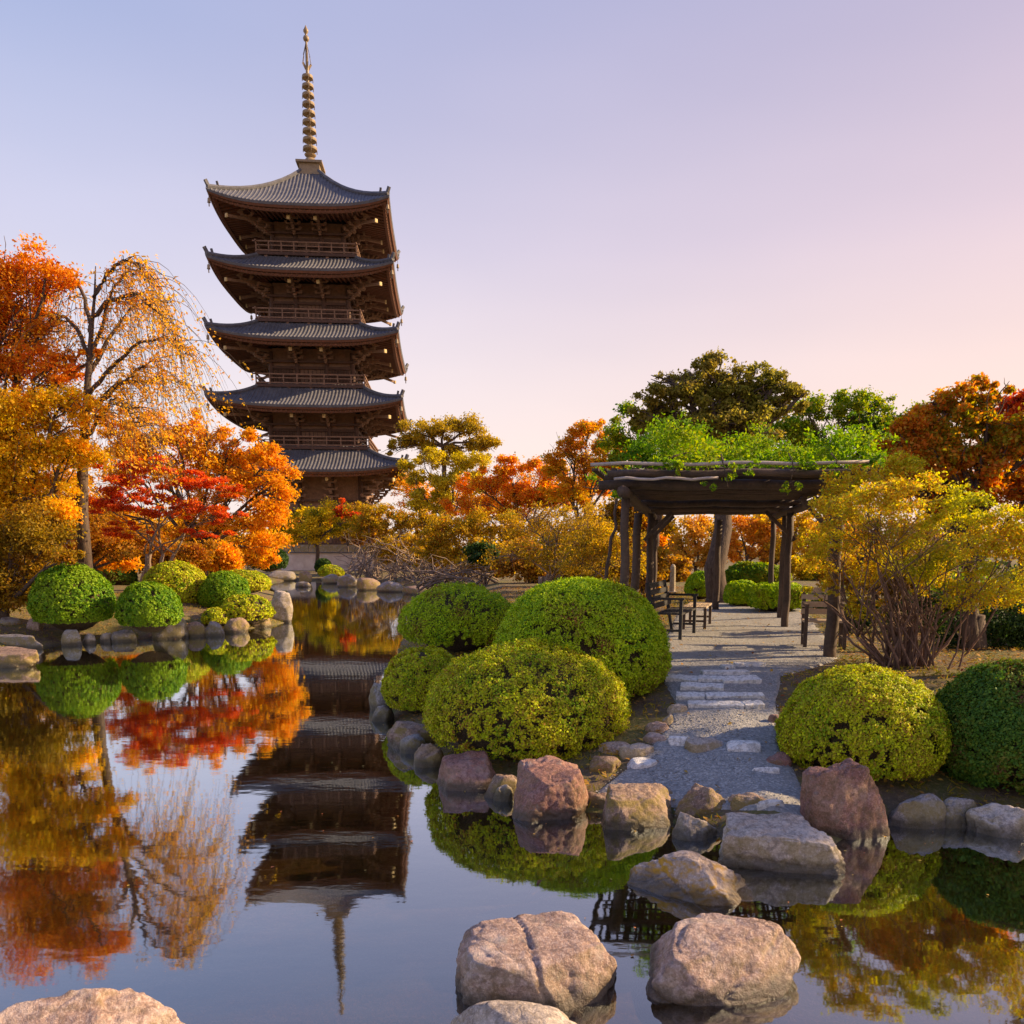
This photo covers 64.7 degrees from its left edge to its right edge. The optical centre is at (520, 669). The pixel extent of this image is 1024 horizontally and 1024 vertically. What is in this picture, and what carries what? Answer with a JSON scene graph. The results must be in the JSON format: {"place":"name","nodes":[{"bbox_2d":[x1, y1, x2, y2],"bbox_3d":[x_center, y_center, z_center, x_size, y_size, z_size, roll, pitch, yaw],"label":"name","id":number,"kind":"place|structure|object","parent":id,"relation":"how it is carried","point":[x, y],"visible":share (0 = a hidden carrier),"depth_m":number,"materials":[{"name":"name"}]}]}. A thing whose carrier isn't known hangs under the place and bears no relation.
{"place":"outdoors","nodes":[
{"label":"outdoors","id":0,"kind":"place"},
{"bbox_2d":[0,580,1023,1023],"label":"pond water","id":1,"kind":"structure","parent":0,"point":[124,768],"depth_m":5.52,"materials":[{"name":"liquid"}]},
{"bbox_2d":[0,646,38,667],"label":"boulder","id":2,"kind":"object","parent":1,"relation":"in","point":[15,657],"visible":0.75,"depth_m":14.78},
{"bbox_2d":[0,988,184,1023],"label":"boulder","id":3,"kind":"object","parent":1,"relation":"in","point":[104,1006],"visible":1,"depth_m":3.32,"materials":[{"name":"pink stone"}]},
{"bbox_2d":[450,1000,576,1023],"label":"boulder","id":4,"kind":"object","parent":1,"relation":"in","point":[504,1012],"visible":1,"depth_m":3.25,"materials":[{"name":"stone"}]},
{"bbox_2d":[455,911,616,1010],"bbox_3d":[0.080,1.633,4.116,0.855,0.669,0.537,-1,9,-6],"label":"boulder","id":5,"kind":"object","parent":1,"relation":"in","point":[562,961],"visible":0.73,"depth_m":3.94,"materials":[{"name":"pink stone"}]},
{"bbox_2d":[627,850,744,905],"bbox_3d":[1.109,1.500,5.295,0.839,0.612,0.566,1,9,8],"label":"boulder","id":6,"kind":"object","parent":1,"relation":"in","point":[692,877],"visible":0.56,"depth_m":5.17,"materials":[{"name":"stone"}]},
{"bbox_2d":[646,913,800,1005],"bbox_3d":[1.017,1.634,4.194,0.867,0.650,0.583,0,9,0],"label":"boulder","id":7,"kind":"object","parent":1,"relation":"in","point":[709,959],"visible":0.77,"depth_m":4.00,"materials":[{"name":"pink stone"}]},
{"bbox_2d":[965,802,1023,838],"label":"boulder","id":8,"kind":"object","parent":1,"relation":"in","point":[998,820],"visible":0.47,"depth_m":6.21,"materials":[{"name":"stone"}]},
{"bbox_2d":[0,547,1023,843],"bbox_3d":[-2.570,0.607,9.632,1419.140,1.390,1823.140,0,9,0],"label":"ground","id":9,"kind":"structure","parent":0,"point":[892,799],"depth_m":9.02,"materials":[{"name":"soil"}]},
{"bbox_2d":[0,634,42,648],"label":"boulder","id":10,"kind":"object","parent":9,"relation":"on","point":[23,641],"visible":0.54,"depth_m":17.48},
{"bbox_2d":[0,496,88,618],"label":"shrub","id":11,"kind":"object","parent":9,"relation":"on","point":[34,542],"visible":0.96,"depth_m":18.59,"materials":[{"name":"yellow plant"}]},
{"bbox_2d":[0,230,106,458],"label":"maple tree","id":12,"kind":"object","parent":9,"relation":"on","point":[16,279],"visible":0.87,"depth_m":19.78,"materials":[{"name":"orange plant"}]},
{"bbox_2d":[0,376,116,607],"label":"maple tree","id":13,"kind":"object","parent":9,"relation":"on","point":[66,447],"visible":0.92,"depth_m":19.23,"materials":[{"name":"orange plant"}]},
{"bbox_2d":[26,563,116,630],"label":"clipped bush","id":14,"kind":"object","parent":9,"relation":"on","point":[79,597],"visible":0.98,"depth_m":18.17,"materials":[{"name":"green plant"}]},
{"bbox_2d":[76,534,144,586],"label":"shrub","id":15,"kind":"object","parent":9,"relation":"on","point":[128,564],"visible":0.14,"depth_m":29.66,"materials":[{"name":"brown plant"}]},
{"bbox_2d":[98,567,137,584],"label":"clipped bush","id":16,"kind":"object","parent":9,"relation":"on","point":[119,577],"visible":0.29,"depth_m":30.90,"materials":[{"name":"green plant"}]},
{"bbox_2d":[30,486,222,569],"bbox_3d":[-13.755,-4.470,27.602,6.832,3.894,2.798,0,9,0],"label":"maple tree","id":17,"kind":"object","parent":9,"relation":"on","point":[121,549],"visible":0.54,"depth_m":27.41,"materials":[{"name":"orange plant"}]},
{"bbox_2d":[0,250,262,568],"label":"weeping tree","id":18,"kind":"object","parent":9,"relation":"on","point":[131,296],"visible":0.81,"depth_m":19.73,"materials":[{"name":"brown plant"}]},
{"bbox_2d":[114,581,184,631],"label":"clipped bush","id":19,"kind":"object","parent":9,"relation":"on","point":[147,606],"visible":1,"depth_m":18.20,"materials":[{"name":"green plant"}]},
{"bbox_2d":[18,453,282,544],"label":"maple tree","id":20,"kind":"object","parent":9,"relation":"on","point":[90,480],"visible":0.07,"depth_m":46.84,"materials":[{"name":"orange plant"}]},
{"bbox_2d":[65,453,248,581],"bbox_3d":[-11.586,-4.505,25.694,6.085,4.544,1.964,0,9,0],"label":"maple tree","id":21,"kind":"object","parent":9,"relation":"on","point":[114,495],"visible":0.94,"depth_m":25.40,"materials":[{"name":"red plant"}]},
{"bbox_2d":[152,618,188,639],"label":"stone","id":22,"kind":"object","parent":9,"relation":"on","point":[178,631],"visible":0.33,"depth_m":19.21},
{"bbox_2d":[141,560,206,602],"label":"clipped bush","id":23,"kind":"object","parent":9,"relation":"on","point":[183,580],"visible":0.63,"depth_m":22.71,"materials":[{"name":"yellow plant"}]},
{"bbox_2d":[88,406,305,575],"bbox_3d":[-14.698,-7.511,35.123,10.654,7.658,3.795,0,9,0],"label":"maple tree","id":24,"kind":"object","parent":9,"relation":"on","point":[245,474],"visible":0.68,"depth_m":34.91,"materials":[{"name":"orange plant"}]},
{"bbox_2d":[200,607,229,624],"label":"clipped bush","id":25,"kind":"object","parent":9,"relation":"on","point":[216,614],"visible":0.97,"depth_m":20.89,"materials":[{"name":"yellow plant"}]},
{"bbox_2d":[193,538,248,576],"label":"shrub","id":26,"kind":"object","parent":9,"relation":"on","point":[230,558],"visible":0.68,"depth_m":33.31,"materials":[{"name":"brown plant"}]},
{"bbox_2d":[196,570,250,606],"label":"clipped bush","id":27,"kind":"object","parent":9,"relation":"on","point":[217,588],"visible":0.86,"depth_m":22.62,"materials":[{"name":"green plant"}]},
{"bbox_2d":[219,594,276,622],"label":"clipped bush","id":28,"kind":"object","parent":9,"relation":"on","point":[250,608],"visible":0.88,"depth_m":21.36,"materials":[{"name":"yellow plant"}]},
{"bbox_2d":[230,569,272,592],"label":"clipped bush","id":29,"kind":"object","parent":9,"relation":"on","point":[258,581],"visible":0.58,"depth_m":29.90,"materials":[{"name":"yellow plant"}]},
{"bbox_2d":[240,534,282,569],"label":"shrub","id":30,"kind":"object","parent":9,"relation":"on","point":[274,558],"visible":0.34,"depth_m":39.49,"materials":[{"name":"brown plant"}]},
{"bbox_2d":[271,590,292,622],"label":"stone","id":31,"kind":"object","parent":9,"relation":"on","point":[281,603],"visible":0.62,"depth_m":23.35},
{"bbox_2d":[202,25,412,551],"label":"pagoda","id":32,"kind":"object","parent":9,"relation":"on","point":[308,277],"visible":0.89,"depth_m":83.19,"materials":[{"name":"wood"}]},
{"bbox_2d":[280,497,352,571],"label":"garden tree","id":33,"kind":"object","parent":9,"relation":"on","point":[319,517],"visible":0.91,"depth_m":57.84,"materials":[{"name":"yellow plant"}]},
{"bbox_2d":[281,552,413,570],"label":"garden wall","id":34,"kind":"structure","parent":9,"relation":"on","point":[301,561],"depth_m":61.31,"materials":[{"name":"white paint"}]},
{"bbox_2d":[333,535,405,581],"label":"dry branches","id":35,"kind":"object","parent":9,"relation":"on","point":[364,566],"visible":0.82,"depth_m":49.32,"materials":[{"name":"brown plant"}]},
{"bbox_2d":[343,501,437,572],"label":"garden tree","id":36,"kind":"object","parent":9,"relation":"on","point":[368,521],"visible":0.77,"depth_m":54.83,"materials":[{"name":"yellow plant"}]},
{"bbox_2d":[355,534,440,583],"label":"dry branches","id":37,"kind":"object","parent":9,"relation":"on","point":[396,563],"visible":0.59,"depth_m":45.40,"materials":[{"name":"brown plant"}]},
{"bbox_2d":[386,721,434,748],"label":"boulder","id":38,"kind":"object","parent":9,"relation":"on","point":[397,732],"visible":0.35,"depth_m":8.86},
{"bbox_2d":[399,734,424,753],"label":"stone","id":39,"kind":"object","parent":9,"relation":"on","point":[410,744],"visible":0.28,"depth_m":8.66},
{"bbox_2d":[380,644,454,713],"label":"clipped bush","id":40,"kind":"object","parent":9,"relation":"on","point":[406,680],"visible":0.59,"depth_m":10.05,"materials":[{"name":"green plant"}]},
{"bbox_2d":[414,743,443,767],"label":"stone","id":41,"kind":"object","parent":9,"relation":"on","point":[429,755],"visible":0.4,"depth_m":8.13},
{"bbox_2d":[371,552,510,591],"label":"dry branches","id":42,"kind":"object","parent":9,"relation":"on","point":[433,578],"visible":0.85,"depth_m":33.25,"materials":[{"name":"brown plant"}]},
{"bbox_2d":[382,409,504,474],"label":"pine tree","id":43,"kind":"object","parent":9,"relation":"on","point":[481,441],"visible":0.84,"depth_m":71.38,"materials":[{"name":"green plant"}]},
{"bbox_2d":[395,445,494,531],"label":"garden tree","id":44,"kind":"object","parent":9,"relation":"on","point":[442,485],"visible":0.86,"depth_m":58.25,"materials":[{"name":"yellow plant"}]},
{"bbox_2d":[396,581,513,651],"bbox_3d":[-1.050,-0.920,14.020,2.229,1.245,2.042,0,9,0],"label":"clipped bush","id":45,"kind":"object","parent":9,"relation":"on","point":[451,617],"visible":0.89,"depth_m":13.35,"materials":[{"name":"green plant"}]},
{"bbox_2d":[436,750,495,791],"bbox_3d":[-0.523,1.121,7.518,0.651,0.690,0.395,1,9,7],"label":"boulder","id":46,"kind":"object","parent":9,"relation":"on","point":[470,771],"visible":0.52,"depth_m":7.37,"materials":[{"name":"stone"}]},
{"bbox_2d":[405,501,547,577],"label":"garden tree","id":47,"kind":"object","parent":9,"relation":"on","point":[458,528],"visible":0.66,"depth_m":43.14,"materials":[{"name":"yellow plant"}]},
{"bbox_2d":[460,540,499,584],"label":"shrub","id":48,"kind":"object","parent":9,"relation":"on","point":[473,552],"visible":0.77,"depth_m":33.47,"materials":[{"name":"green plant"}]},
{"bbox_2d":[451,535,518,577],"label":"shrub","id":49,"kind":"object","parent":9,"relation":"on","point":[463,559],"visible":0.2,"depth_m":39.23,"materials":[{"name":"yellow plant"}]},
{"bbox_2d":[386,453,610,540],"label":"maple tree","id":50,"kind":"object","parent":9,"relation":"on","point":[408,490],"visible":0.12,"depth_m":66.12,"materials":[{"name":"brown plant"}]},
{"bbox_2d":[484,774,516,798],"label":"boulder","id":51,"kind":"object","parent":9,"relation":"on","point":[498,780],"visible":0.29,"depth_m":7.13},
{"bbox_2d":[1,585,1023,824],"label":"fallen leaves","id":52,"kind":"object","parent":9,"relation":"on","point":[797,682],"visible":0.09,"depth_m":10.72,"materials":[{"name":"plant"}]},
{"bbox_2d":[489,533,556,582],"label":"shrub","id":53,"kind":"object","parent":9,"relation":"on","point":[529,574],"visible":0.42,"depth_m":32.44,"materials":[{"name":"yellow plant"}]},
{"bbox_2d":[436,452,611,576],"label":"maple tree","id":54,"kind":"object","parent":9,"relation":"on","point":[518,494],"visible":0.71,"depth_m":48.68,"materials":[{"name":"orange plant"}]},
{"bbox_2d":[421,636,631,761],"bbox_3d":[0.062,0.312,8.350,2.181,1.293,2.123,0,9,0],"label":"clipped bush","id":55,"kind":"object","parent":9,"relation":"on","point":[505,700],"visible":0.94,"depth_m":7.68,"materials":[{"name":"green plant"}]},
{"bbox_2d":[54,497,1022,555],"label":"distant wood","id":56,"kind":"object","parent":9,"relation":"on","point":[671,527],"visible":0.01,"depth_m":117.87,"materials":[{"name":"orange plant"}]},
{"bbox_2d":[477,498,609,584],"bbox_3d":[0.897,-4.019,26.778,4.848,3.270,1.767,0,9,0],"label":"garden tree","id":57,"kind":"object","parent":9,"relation":"on","point":[549,576],"visible":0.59,"depth_m":26.62,"materials":[{"name":"yellow plant"}]},
{"bbox_2d":[512,755,588,820],"bbox_3d":[0.266,1.164,6.827,0.778,0.790,0.548,-2,9,-14],"label":"boulder","id":58,"kind":"object","parent":9,"relation":"on","point":[549,787],"visible":0.61,"depth_m":6.60,"materials":[{"name":"stone"}]},
{"bbox_2d":[526,522,593,579],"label":"shrub","id":59,"kind":"object","parent":9,"relation":"on","point":[546,567],"visible":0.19,"depth_m":29.48,"materials":[{"name":"yellow plant"}]},
{"bbox_2d":[491,576,672,697],"bbox_3d":[0.700,-0.307,9.300,2.091,1.533,2.026,0,9,0],"label":"clipped bush","id":60,"kind":"object","parent":9,"relation":"on","point":[608,622],"visible":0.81,"depth_m":8.62,"materials":[{"name":"green plant"}]},
{"bbox_2d":[537,417,640,530],"bbox_3d":[3.124,-7.271,35.235,4.951,7.160,2.310,0,9,0],"label":"garden tree","id":61,"kind":"object","parent":9,"relation":"on","point":[579,493],"visible":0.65,"depth_m":34.84,"materials":[{"name":"orange plant"}]},
{"bbox_2d":[573,512,632,581],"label":"shrub","id":62,"kind":"object","parent":9,"relation":"on","point":[617,574],"visible":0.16,"depth_m":25.51,"materials":[{"name":"yellow plant"}]},
{"bbox_2d":[589,756,620,772],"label":"stone","id":63,"kind":"object","parent":9,"relation":"on","point":[608,764],"visible":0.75,"depth_m":7.27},
{"bbox_2d":[549,500,662,579],"bbox_3d":[2.089,-2.724,19.829,2.776,2.773,1.388,0,9,0],"label":"shrub","id":64,"kind":"object","parent":9,"relation":"on","point":[583,552],"visible":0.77,"depth_m":19.71,"materials":[{"name":"yellow plant"}]},
{"bbox_2d":[598,495,647,584],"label":"shrub","id":65,"kind":"object","parent":9,"relation":"on","point":[609,507],"visible":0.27,"depth_m":29.27,"materials":[{"name":"orange plant"}]},
{"bbox_2d":[618,743,653,759],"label":"stone","id":66,"kind":"object","parent":9,"relation":"on","point":[631,751],"visible":0.69,"depth_m":7.45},
{"bbox_2d":[601,783,673,830],"bbox_3d":[0.937,1.270,6.530,0.640,0.677,0.392,-2,9,-11],"label":"boulder","id":67,"kind":"object","parent":9,"relation":"on","point":[633,806],"visible":0.54,"depth_m":6.38,"materials":[{"name":"stone"}]},
{"bbox_2d":[619,528,673,594],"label":"shrub","id":68,"kind":"object","parent":9,"relation":"on","point":[662,567],"visible":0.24,"depth_m":23.61,"materials":[{"name":"yellow plant"}]},
{"bbox_2d":[594,399,732,587],"bbox_3d":[4.830,-5.291,25.493,5.011,6.148,2.245,0,9,0],"label":"garden tree","id":69,"kind":"object","parent":9,"relation":"on","point":[615,434],"visible":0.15,"depth_m":24.97,"materials":[{"name":"green plant"}]},
{"bbox_2d":[663,553,692,581],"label":"shrub","id":70,"kind":"object","parent":9,"relation":"on","point":[683,572],"visible":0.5,"depth_m":33.51,"materials":[{"name":"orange plant"}]},
{"bbox_2d":[667,514,713,571],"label":"garden tree","id":71,"kind":"object","parent":9,"relation":"on","point":[697,530],"visible":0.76,"depth_m":45.27,"materials":[{"name":"orange plant"}]},
{"bbox_2d":[672,812,717,840],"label":"boulder","id":72,"kind":"object","parent":9,"relation":"on","point":[687,827],"visible":0.45,"depth_m":6.13,"materials":[{"name":"stone"}]},
{"bbox_2d":[684,570,705,599],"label":"clipped bush","id":73,"kind":"object","parent":9,"relation":"on","point":[694,583],"visible":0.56,"depth_m":22.30,"materials":[{"name":"green plant"}]},
{"bbox_2d":[673,783,725,818],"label":"boulder","id":74,"kind":"object","parent":9,"relation":"on","point":[700,800],"visible":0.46,"depth_m":6.50,"materials":[{"name":"stone"}]},
{"bbox_2d":[623,345,812,602],"bbox_3d":[5.017,-4.864,20.974,4.820,6.767,2.024,0,9,0],"label":"oak tree","id":75,"kind":"object","parent":9,"relation":"on","point":[737,403],"visible":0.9,"depth_m":20.49,"materials":[{"name":"green plant"}]},
{"bbox_2d":[726,740,760,751],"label":"stone","id":76,"kind":"object","parent":9,"relation":"on","point":[743,745],"visible":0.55,"depth_m":7.40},
{"bbox_2d":[728,792,765,810],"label":"boulder","id":77,"kind":"object","parent":9,"relation":"on","point":[739,801],"visible":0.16,"depth_m":6.44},
{"bbox_2d":[726,515,781,563],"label":"garden tree","id":78,"kind":"object","parent":9,"relation":"on","point":[747,525],"visible":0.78,"depth_m":45.17,"materials":[{"name":"orange plant"}]},
{"bbox_2d":[725,561,792,583],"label":"clipped bush","id":79,"kind":"object","parent":9,"relation":"on","point":[756,571],"visible":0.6,"depth_m":28.45,"materials":[{"name":"green plant"}]},
{"bbox_2d":[718,812,845,875],"bbox_3d":[1.855,1.396,5.784,0.940,0.673,0.617,1,9,5],"label":"boulder","id":80,"kind":"object","parent":9,"relation":"on","point":[786,842],"visible":0.69,"depth_m":5.53,"materials":[{"name":"stone"}]},
{"bbox_2d":[750,510,817,564],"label":"garden tree","id":81,"kind":"object","parent":9,"relation":"on","point":[805,524],"visible":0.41,"depth_m":45.15,"materials":[{"name":"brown plant"}]},
{"bbox_2d":[791,549,851,580],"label":"shrub","id":82,"kind":"object","parent":9,"relation":"on","point":[795,561],"visible":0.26,"depth_m":35.41,"materials":[{"name":"yellow plant"}]},
{"bbox_2d":[728,385,933,594],"bbox_3d":[9.253,-5.247,24.485,6.174,6.382,2.163,0,9,0],"label":"garden tree","id":83,"kind":"object","parent":9,"relation":"on","point":[793,426],"visible":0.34,"depth_m":23.91,"materials":[{"name":"green plant"}]},
{"bbox_2d":[800,758,889,839],"bbox_3d":[2.507,1.174,6.307,0.672,0.962,0.445,-2,9,-12],"label":"boulder","id":84,"kind":"object","parent":9,"relation":"on","point":[843,800],"visible":0.72,"depth_m":6.11,"materials":[{"name":"stone"}]},
{"bbox_2d":[773,662,952,780],"bbox_3d":[3.079,0.479,7.350,1.500,1.102,1.452,0,9,0],"label":"clipped bush","id":85,"kind":"object","parent":9,"relation":"on","point":[880,722],"visible":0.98,"depth_m":6.85,"materials":[{"name":"green plant"}]},
{"bbox_2d":[809,582,950,632],"bbox_3d":[6.231,-1.008,14.002,2.545,1.166,0.958,0,9,0],"label":"shrub","id":86,"kind":"object","parent":9,"relation":"on","point":[933,603],"visible":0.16,"depth_m":13.92,"materials":[{"name":"plant"}]},
{"bbox_2d":[795,449,1023,670],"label":"shrub","id":87,"kind":"object","parent":9,"relation":"on","point":[908,651],"visible":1,"depth_m":9.39,"materials":[{"name":"yellow plant"}]},
{"bbox_2d":[862,534,959,605],"bbox_3d":[9.540,-2.342,19.736,2.399,2.096,2.060,4,9,22],"label":"shrub","id":88,"kind":"object","parent":9,"relation":"on","point":[909,585],"visible":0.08,"depth_m":19.67,"materials":[{"name":"yellow plant"}]},
{"bbox_2d":[887,793,946,828],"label":"boulder","id":89,"kind":"object","parent":9,"relation":"on","point":[926,811],"visible":0.48,"depth_m":6.36,"materials":[{"name":"stone"}]},
{"bbox_2d":[870,372,1023,649],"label":"maple tree","id":90,"kind":"object","parent":9,"relation":"on","point":[993,458],"visible":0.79,"depth_m":11.21,"materials":[{"name":"orange plant"}]},
{"bbox_2d":[943,797,977,828],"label":"boulder","id":91,"kind":"object","parent":9,"relation":"on","point":[957,808],"visible":0.29,"depth_m":6.40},
{"bbox_2d":[929,597,1023,648],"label":"shrub","id":92,"kind":"object","parent":9,"relation":"on","point":[1009,628],"visible":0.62,"depth_m":11.88,"materials":[{"name":"green plant"}]},
{"bbox_2d":[935,657,1023,794],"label":"clipped bush","id":93,"kind":"object","parent":9,"relation":"on","point":[983,706],"visible":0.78,"depth_m":6.78,"materials":[{"name":"green plant"}]},
{"bbox_2d":[994,388,1023,614],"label":"maple tree","id":94,"kind":"object","parent":9,"relation":"on","point":[1012,404],"visible":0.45,"depth_m":13.42,"materials":[{"name":"orange plant"}]},
{"bbox_2d":[0,0,1023,546],"label":"sky","id":95,"kind":"structure","parent":0,"point":[590,200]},
{"bbox_2d":[595,602,838,815],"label":"gravel path","id":96,"kind":"structure","parent":0,"point":[726,609],"depth_m":8.19,"materials":[{"name":"gravel"}]},
{"bbox_2d":[646,579,697,639],"bbox_3d":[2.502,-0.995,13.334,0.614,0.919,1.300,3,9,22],"label":"chair","id":97,"kind":"object","parent":96,"relation":"on","point":[680,610],"visible":0.92,"depth_m":13.22,"materials":[{"name":"black wood"}]},
{"bbox_2d":[685,737,723,752],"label":"stone","id":98,"kind":"object","parent":96,"relation":"on","point":[697,744],"visible":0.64,"depth_m":7.48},
{"bbox_2d":[687,700,743,708],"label":"stone slab","id":99,"kind":"structure","parent":96,"relation":"on","point":[711,704],"depth_m":8.33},
{"bbox_2d":[705,692,764,698],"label":"stone slab","id":100,"kind":"structure","parent":96,"relation":"on","point":[746,695],"depth_m":8.54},
{"bbox_2d":[590,460,882,657],"bbox_3d":[3.570,-1.848,14.534,3.566,2.772,10.106,2,9,11],"label":"pergola","id":101,"kind":"object","parent":96,"relation":"on","point":[650,493],"visible":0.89,"depth_m":12.71,"materials":[{"name":"brown wood"}]},
{"bbox_2d":[582,411,907,580],"bbox_3d":[3.625,-2.547,14.443,5.094,3.883,9.732,0,9,3],"label":"wisteria vine","id":102,"kind":"object","parent":101,"relation":"on","point":[682,449],"visible":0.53,"depth_m":11.02,"materials":[{"name":"green plant"}]},
{"bbox_2d":[723,579,755,605],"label":"clipped bush","id":103,"kind":"object","parent":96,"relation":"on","point":[734,592],"visible":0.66,"depth_m":19.81,"materials":[{"name":"green plant"}]},
{"bbox_2d":[745,581,807,610],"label":"clipped bush","id":104,"kind":"object","parent":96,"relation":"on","point":[762,595],"visible":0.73,"depth_m":18.26,"materials":[{"name":"green plant"}]},
{"bbox_2d":[801,586,848,649],"bbox_3d":[4.510,-0.772,12.027,0.620,0.899,0.615,2,9,14],"label":"bench","id":105,"kind":"object","parent":96,"relation":"on","point":[806,610],"visible":0.74,"depth_m":12.13,"materials":[{"name":"brown wood"}]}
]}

